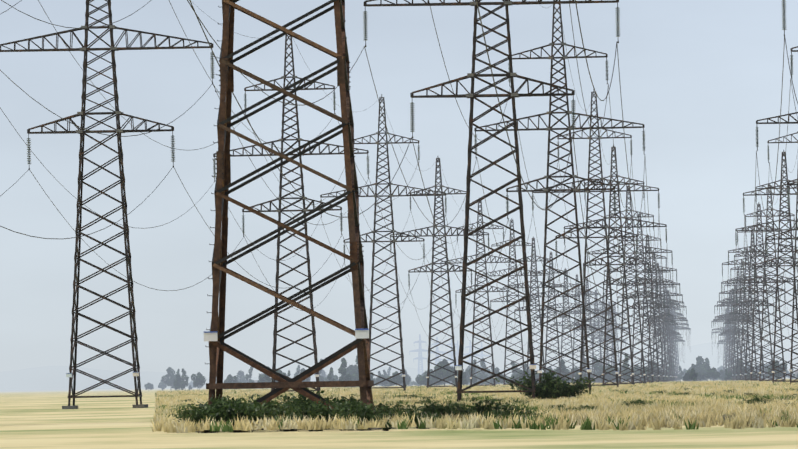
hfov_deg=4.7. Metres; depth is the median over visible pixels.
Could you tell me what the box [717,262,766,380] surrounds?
pylon
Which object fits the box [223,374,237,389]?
tree
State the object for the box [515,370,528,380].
tree
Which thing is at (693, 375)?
tree
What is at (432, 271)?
pylon
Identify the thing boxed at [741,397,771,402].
shrub
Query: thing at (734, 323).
pylon
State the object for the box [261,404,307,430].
shrub
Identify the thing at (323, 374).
tree
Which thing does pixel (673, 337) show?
pylon
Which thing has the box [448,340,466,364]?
pylon
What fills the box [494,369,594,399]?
shrub
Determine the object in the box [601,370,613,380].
tree
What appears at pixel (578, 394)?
shrub
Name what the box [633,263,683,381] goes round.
pylon
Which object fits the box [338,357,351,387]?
tree
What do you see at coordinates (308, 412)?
shrub
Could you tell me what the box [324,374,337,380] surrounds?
tree
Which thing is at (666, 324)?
pylon
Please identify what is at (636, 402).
shrub
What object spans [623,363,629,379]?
tree
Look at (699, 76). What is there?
sky
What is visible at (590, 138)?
pylon
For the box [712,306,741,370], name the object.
pylon
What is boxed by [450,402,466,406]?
shrub
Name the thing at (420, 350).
pylon
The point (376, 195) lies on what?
pylon
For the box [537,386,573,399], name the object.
shrub
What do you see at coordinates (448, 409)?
shrub
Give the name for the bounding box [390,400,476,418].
shrub
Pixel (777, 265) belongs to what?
pylon
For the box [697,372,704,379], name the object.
tree
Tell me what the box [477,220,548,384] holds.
pylon
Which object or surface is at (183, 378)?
tree
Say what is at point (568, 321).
pylon
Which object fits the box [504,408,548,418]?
shrub
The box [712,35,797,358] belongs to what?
conductors
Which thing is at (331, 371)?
tree
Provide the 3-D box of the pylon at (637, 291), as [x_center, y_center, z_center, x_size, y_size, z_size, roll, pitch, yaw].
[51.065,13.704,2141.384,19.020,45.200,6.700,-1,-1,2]
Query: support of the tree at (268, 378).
on the ground
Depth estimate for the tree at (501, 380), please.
4440.30 m
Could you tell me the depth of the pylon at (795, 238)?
1427.15 m
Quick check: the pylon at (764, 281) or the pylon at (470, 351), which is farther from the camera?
the pylon at (470, 351)
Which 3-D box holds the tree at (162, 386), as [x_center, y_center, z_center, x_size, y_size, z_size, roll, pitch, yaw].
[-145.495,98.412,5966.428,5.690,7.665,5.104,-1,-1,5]
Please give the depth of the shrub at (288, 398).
362.44 m
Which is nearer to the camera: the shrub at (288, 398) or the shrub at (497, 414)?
the shrub at (497, 414)
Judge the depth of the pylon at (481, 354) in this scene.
16001.38 m
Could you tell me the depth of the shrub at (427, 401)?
623.66 m
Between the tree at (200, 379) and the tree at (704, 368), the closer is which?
the tree at (200, 379)
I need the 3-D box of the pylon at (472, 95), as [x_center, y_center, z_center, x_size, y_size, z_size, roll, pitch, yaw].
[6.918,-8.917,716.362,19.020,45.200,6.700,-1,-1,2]
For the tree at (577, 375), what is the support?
on the ground
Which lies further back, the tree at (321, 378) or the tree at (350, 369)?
the tree at (321, 378)
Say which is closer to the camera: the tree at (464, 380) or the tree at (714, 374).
the tree at (464, 380)
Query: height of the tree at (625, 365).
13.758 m
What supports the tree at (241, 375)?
on the ground
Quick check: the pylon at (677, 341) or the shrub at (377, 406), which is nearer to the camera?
the shrub at (377, 406)
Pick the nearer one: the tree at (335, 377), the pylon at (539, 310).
the pylon at (539, 310)
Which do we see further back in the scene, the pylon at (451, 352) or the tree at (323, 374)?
the pylon at (451, 352)
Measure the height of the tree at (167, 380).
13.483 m
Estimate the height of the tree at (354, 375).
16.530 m
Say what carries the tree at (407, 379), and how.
on the ground
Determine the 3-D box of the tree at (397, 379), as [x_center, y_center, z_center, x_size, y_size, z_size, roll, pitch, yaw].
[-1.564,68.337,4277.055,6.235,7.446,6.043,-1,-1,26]
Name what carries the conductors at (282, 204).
attached to the pylon at (279, 210)
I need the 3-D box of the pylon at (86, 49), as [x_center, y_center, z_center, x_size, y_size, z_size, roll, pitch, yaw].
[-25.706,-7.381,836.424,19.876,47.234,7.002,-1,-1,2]
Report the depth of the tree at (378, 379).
4865.51 m
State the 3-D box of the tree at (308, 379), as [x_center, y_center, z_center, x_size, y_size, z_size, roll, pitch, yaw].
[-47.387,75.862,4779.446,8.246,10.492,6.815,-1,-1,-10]
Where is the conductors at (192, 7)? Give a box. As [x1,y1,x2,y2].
[187,0,689,362]
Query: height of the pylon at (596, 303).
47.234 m
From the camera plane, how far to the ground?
320.49 m
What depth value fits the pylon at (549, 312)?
3370.54 m
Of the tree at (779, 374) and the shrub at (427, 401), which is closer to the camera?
the shrub at (427, 401)
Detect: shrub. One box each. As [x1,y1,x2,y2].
[167,401,239,432]
[185,394,285,431]
[208,398,282,432]
[240,388,354,409]
[261,396,357,412]
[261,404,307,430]
[275,399,355,430]
[305,395,390,419]
[313,400,408,430]
[329,400,373,429]
[382,400,422,427]
[382,422,393,430]
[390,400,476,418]
[399,410,443,428]
[412,398,440,404]
[414,403,474,417]
[445,396,524,417]
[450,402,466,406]
[470,408,517,419]
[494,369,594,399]
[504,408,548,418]
[517,379,585,398]
[529,384,591,398]
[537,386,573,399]
[548,404,565,407]
[557,407,582,410]
[576,404,596,409]
[621,400,653,406]
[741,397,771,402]
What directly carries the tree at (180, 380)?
on the ground
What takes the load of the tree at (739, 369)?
on the ground
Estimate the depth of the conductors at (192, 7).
827.42 m
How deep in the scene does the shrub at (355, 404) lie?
350.61 m
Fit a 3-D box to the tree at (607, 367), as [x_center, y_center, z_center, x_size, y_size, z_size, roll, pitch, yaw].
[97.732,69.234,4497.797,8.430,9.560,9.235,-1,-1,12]
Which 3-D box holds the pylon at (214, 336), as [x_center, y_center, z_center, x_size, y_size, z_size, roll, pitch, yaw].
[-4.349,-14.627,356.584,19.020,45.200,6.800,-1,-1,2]
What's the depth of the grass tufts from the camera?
444.48 m
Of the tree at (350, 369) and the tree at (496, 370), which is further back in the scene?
the tree at (496, 370)
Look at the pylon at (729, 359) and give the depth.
4654.49 m
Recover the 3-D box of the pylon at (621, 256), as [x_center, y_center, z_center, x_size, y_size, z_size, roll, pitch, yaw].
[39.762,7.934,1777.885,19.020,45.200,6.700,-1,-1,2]
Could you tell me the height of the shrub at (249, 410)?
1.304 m
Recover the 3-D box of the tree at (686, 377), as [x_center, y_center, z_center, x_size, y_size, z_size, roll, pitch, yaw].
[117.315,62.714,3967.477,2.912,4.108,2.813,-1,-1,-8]
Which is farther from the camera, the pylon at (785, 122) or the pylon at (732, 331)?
the pylon at (732, 331)
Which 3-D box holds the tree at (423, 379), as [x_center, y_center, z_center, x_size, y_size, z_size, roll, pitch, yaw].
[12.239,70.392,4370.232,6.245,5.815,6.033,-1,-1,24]
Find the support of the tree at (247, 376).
on the ground
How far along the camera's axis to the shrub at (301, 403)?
356.79 m
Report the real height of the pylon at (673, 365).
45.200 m
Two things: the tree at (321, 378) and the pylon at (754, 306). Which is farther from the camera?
the tree at (321, 378)
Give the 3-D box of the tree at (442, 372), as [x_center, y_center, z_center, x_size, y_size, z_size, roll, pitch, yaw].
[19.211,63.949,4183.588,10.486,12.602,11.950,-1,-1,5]
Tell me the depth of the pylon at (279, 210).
1229.48 m
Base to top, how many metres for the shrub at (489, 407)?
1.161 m
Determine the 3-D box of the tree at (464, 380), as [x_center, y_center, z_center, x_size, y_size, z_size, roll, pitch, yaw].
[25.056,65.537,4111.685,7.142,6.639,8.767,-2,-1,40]
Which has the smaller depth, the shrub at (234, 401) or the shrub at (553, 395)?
the shrub at (234, 401)
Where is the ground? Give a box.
[0,377,797,448]
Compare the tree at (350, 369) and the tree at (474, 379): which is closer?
the tree at (474, 379)
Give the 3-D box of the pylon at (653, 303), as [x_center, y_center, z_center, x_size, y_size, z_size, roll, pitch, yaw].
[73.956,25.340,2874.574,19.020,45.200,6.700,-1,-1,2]
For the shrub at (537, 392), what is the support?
on the ground
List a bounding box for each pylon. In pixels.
[0,0,214,408]
[196,0,381,431]
[213,29,369,393]
[320,94,446,390]
[363,0,619,402]
[390,158,489,388]
[409,334,430,374]
[427,337,445,365]
[440,200,521,385]
[442,337,458,365]
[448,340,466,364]
[465,340,479,362]
[473,342,490,366]
[474,0,645,390]
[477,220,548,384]
[503,238,565,381]
[523,252,579,379]
[532,89,659,386]
[541,268,590,382]
[558,275,600,381]
[564,145,666,384]
[565,278,609,382]
[576,290,615,382]
[587,185,672,383]
[592,298,620,381]
[592,301,625,382]
[602,303,631,382]
[604,213,676,382]
[616,234,679,381]
[631,253,682,381]
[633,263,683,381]
[638,271,686,380]
[646,286,686,380]
[652,290,687,380]
[652,296,688,381]
[657,305,690,381]
[657,309,689,380]
[711,292,749,367]
[711,308,736,369]
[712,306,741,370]
[713,288,750,380]
[714,268,761,380]
[715,286,751,380]
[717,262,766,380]
[719,248,775,379]
[721,232,785,380]
[722,202,797,380]
[728,185,797,381]
[735,150,797,383]
[742,131,797,383]
[755,46,797,212]
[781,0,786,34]
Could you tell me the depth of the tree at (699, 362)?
5010.47 m
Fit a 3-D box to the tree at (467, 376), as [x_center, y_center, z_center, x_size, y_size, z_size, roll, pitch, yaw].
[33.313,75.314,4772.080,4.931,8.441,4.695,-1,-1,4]
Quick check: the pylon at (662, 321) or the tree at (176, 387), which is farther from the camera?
the tree at (176, 387)
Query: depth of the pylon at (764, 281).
2157.43 m
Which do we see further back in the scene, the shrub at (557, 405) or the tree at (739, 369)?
the tree at (739, 369)
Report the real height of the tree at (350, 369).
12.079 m
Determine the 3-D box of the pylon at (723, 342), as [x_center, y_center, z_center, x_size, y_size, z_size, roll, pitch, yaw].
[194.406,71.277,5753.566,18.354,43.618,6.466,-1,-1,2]
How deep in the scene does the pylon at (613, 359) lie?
5527.42 m
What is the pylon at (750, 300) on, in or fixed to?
on the ground
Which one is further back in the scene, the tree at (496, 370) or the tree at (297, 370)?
the tree at (297, 370)
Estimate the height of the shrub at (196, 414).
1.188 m
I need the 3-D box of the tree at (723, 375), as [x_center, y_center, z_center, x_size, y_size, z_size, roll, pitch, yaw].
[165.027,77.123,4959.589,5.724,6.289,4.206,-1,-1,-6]
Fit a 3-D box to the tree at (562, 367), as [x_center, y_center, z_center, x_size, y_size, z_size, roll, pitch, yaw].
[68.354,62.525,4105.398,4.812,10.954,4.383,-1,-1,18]
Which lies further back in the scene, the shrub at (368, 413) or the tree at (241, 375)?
the tree at (241, 375)
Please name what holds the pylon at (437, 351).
on the ground
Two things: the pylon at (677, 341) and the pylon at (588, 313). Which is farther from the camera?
the pylon at (677, 341)
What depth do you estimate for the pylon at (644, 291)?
2498.91 m
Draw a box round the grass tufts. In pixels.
[150,379,797,432]
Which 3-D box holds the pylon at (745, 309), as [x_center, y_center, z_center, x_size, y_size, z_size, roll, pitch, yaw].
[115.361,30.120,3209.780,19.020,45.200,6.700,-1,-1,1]
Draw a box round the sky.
[0,0,797,390]
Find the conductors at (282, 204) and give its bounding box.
[0,0,631,362]
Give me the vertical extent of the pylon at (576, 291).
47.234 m
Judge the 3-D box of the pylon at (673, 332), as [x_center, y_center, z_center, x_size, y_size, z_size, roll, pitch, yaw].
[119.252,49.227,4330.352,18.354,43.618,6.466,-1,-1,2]
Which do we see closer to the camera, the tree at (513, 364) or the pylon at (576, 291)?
the pylon at (576, 291)
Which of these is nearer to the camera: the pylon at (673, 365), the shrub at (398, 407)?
the shrub at (398, 407)
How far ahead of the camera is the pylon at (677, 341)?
5738.95 m
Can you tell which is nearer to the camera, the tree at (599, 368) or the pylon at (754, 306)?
the pylon at (754, 306)
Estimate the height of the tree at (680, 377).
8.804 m
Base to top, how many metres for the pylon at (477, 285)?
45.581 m
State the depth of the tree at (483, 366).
4941.38 m
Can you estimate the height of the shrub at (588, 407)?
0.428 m
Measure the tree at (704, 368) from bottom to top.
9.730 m
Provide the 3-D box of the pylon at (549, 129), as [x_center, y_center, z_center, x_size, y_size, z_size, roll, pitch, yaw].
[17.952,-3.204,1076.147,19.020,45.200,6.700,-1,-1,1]
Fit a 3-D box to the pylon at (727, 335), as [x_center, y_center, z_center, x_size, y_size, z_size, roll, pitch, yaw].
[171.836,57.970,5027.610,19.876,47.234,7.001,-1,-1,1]
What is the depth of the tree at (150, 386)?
5596.34 m
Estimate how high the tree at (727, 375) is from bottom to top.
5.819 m
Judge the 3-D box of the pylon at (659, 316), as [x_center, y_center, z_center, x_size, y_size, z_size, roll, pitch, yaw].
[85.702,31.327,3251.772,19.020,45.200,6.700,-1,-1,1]
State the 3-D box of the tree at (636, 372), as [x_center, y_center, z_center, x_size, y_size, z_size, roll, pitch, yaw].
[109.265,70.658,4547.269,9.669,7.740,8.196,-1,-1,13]
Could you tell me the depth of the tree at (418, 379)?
4530.75 m
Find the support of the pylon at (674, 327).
on the ground
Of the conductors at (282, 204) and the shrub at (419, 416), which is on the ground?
the shrub at (419, 416)
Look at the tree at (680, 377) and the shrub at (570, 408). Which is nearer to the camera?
the shrub at (570, 408)
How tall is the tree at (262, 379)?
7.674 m
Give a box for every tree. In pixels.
[144,383,153,389]
[158,380,166,390]
[162,367,175,389]
[173,374,184,389]
[174,379,178,389]
[180,368,188,387]
[191,372,205,389]
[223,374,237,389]
[236,370,248,382]
[245,366,253,382]
[260,374,269,388]
[264,368,286,381]
[294,365,299,376]
[296,368,310,381]
[314,359,323,380]
[320,369,326,377]
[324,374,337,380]
[327,367,335,380]
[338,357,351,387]
[340,365,358,380]
[351,356,357,380]
[375,374,388,385]
[388,371,402,384]
[401,372,410,385]
[415,375,422,384]
[419,374,433,384]
[432,358,454,385]
[450,372,466,383]
[465,369,470,381]
[468,359,477,383]
[477,358,487,384]
[490,367,502,383]
[493,372,503,384]
[511,360,519,377]
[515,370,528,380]
[556,360,566,380]
[575,371,579,379]
[591,356,602,379]
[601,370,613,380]
[602,364,618,382]
[622,354,630,378]
[622,368,639,379]
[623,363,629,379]
[677,366,683,380]
[683,373,689,380]
[689,368,697,380]
[691,356,709,380]
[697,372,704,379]
[700,363,711,380]
[704,367,720,379]
[719,369,725,380]
[724,369,729,379]
[734,359,744,378]
[768,360,786,378]
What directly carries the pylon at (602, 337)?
on the ground
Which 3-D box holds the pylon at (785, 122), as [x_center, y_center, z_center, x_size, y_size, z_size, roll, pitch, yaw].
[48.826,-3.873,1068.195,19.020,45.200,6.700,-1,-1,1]
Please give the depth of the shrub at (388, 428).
341.18 m

